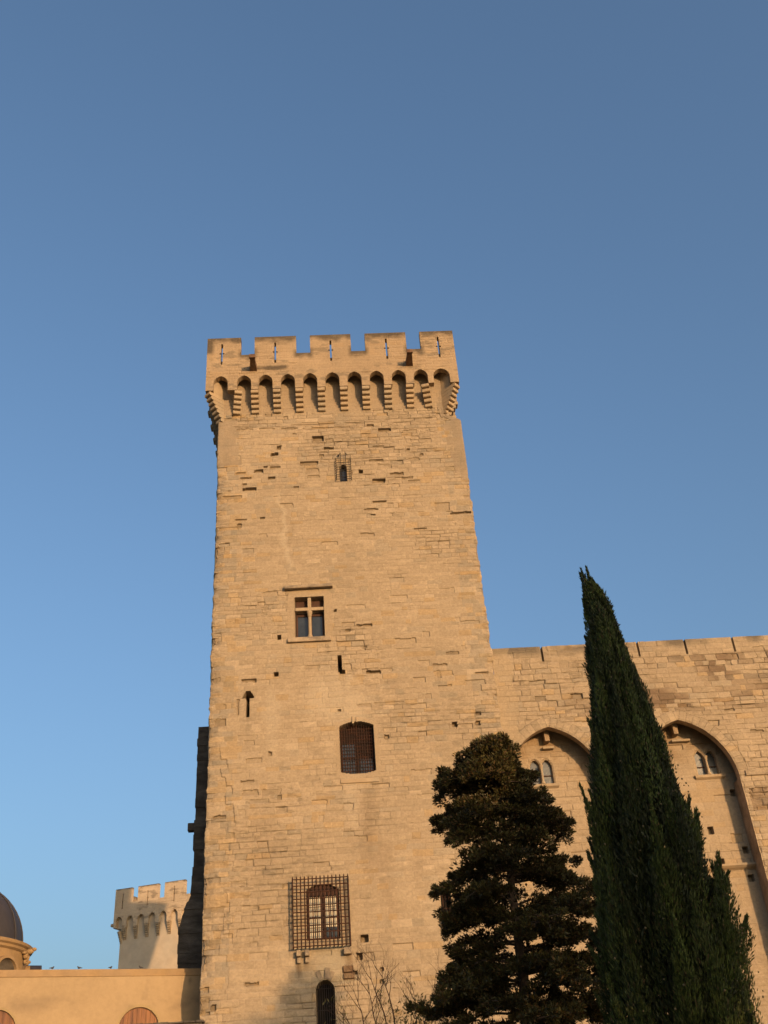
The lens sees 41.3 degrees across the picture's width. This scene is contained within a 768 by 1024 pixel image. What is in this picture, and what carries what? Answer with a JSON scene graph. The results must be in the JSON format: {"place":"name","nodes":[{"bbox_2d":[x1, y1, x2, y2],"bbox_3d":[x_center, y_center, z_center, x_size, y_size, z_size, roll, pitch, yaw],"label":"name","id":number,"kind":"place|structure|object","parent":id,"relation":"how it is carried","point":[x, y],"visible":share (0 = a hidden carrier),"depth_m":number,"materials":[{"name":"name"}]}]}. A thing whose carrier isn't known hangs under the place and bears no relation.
{"place":"outdoors","nodes":[
{"label":"outdoors","id":0,"kind":"place"},
{"bbox_2d":[0,968,200,1023],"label":"ochre building","id":1,"kind":"structure","parent":0,"point":[96,996],"depth_m":41.96,"materials":[{"name":"paint"}]},
{"bbox_2d":[0,892,41,969],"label":"domed lantern","id":2,"kind":"object","parent":1,"relation":"on","point":[16,952],"visible":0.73,"depth_m":54.31,"materials":[{"name":"stone"}]},
{"bbox_2d":[111,879,190,968],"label":"distant tower","id":3,"kind":"structure","parent":0,"point":[146,922],"depth_m":109.54,"materials":[{"name":"stone"}]},
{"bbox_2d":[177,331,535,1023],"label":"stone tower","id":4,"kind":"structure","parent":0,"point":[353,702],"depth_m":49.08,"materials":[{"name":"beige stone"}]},
{"bbox_2d":[296,614,307,636],"bbox_3d":[-4.036,5.778,50.894,0.660,1.560,0.060,-2,-34,-3],"label":"window frame","id":5,"kind":"structure","parent":4,"relation":"in","point":[301,619],"depth_m":50.96,"materials":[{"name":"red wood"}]},
{"bbox_2d":[311,613,323,635],"bbox_3d":[-3.332,5.748,50.930,0.670,1.560,0.060,-2,-34,-3],"label":"window frame","id":6,"kind":"structure","parent":4,"relation":"in","point":[317,619],"depth_m":51.01,"materials":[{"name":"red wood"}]},
{"bbox_2d":[306,885,339,940],"bbox_3d":[-2.583,16.910,43.068,1.380,2.200,0.110,-2,-34,-3],"label":"window frame","id":7,"kind":"structure","parent":4,"relation":"in","point":[322,887],"depth_m":43.02,"materials":[{"name":"red wood"}]},
{"bbox_2d":[0,0,767,969],"label":"sky","id":8,"kind":"structure","parent":0,"point":[575,192],"materials":[{"name":"blue"}]},
{"bbox_2d":[492,635,767,1023],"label":"palace wing","id":9,"kind":"structure","parent":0,"point":[709,699],"depth_m":48.29,"materials":[{"name":"beige stone"}]},
{"label":"ground","id":10,"kind":"structure","parent":0,"visible":0},
{"bbox_2d":[138,1020,204,1023],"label":"garden wall","id":11,"kind":"structure","parent":10,"relation":"on","point":[194,1022],"depth_m":39.19,"materials":[{"name":"stone"}]},
{"bbox_2d":[323,943,473,1023],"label":"bare shrub","id":12,"kind":"object","parent":10,"relation":"on","point":[390,1006],"visible":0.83,"depth_m":20.92,"materials":[{"name":"brown plant"}]},
{"bbox_2d":[405,731,614,1023],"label":"conifer tree","id":13,"kind":"object","parent":10,"relation":"on","point":[480,985],"visible":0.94,"depth_m":18.90,"materials":[{"name":"green plant"}]},
{"bbox_2d":[579,566,763,1023],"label":"cypress tree","id":14,"kind":"object","parent":10,"relation":"on","point":[672,935],"visible":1,"depth_m":13.20,"materials":[{"name":"green plant"}]}
]}

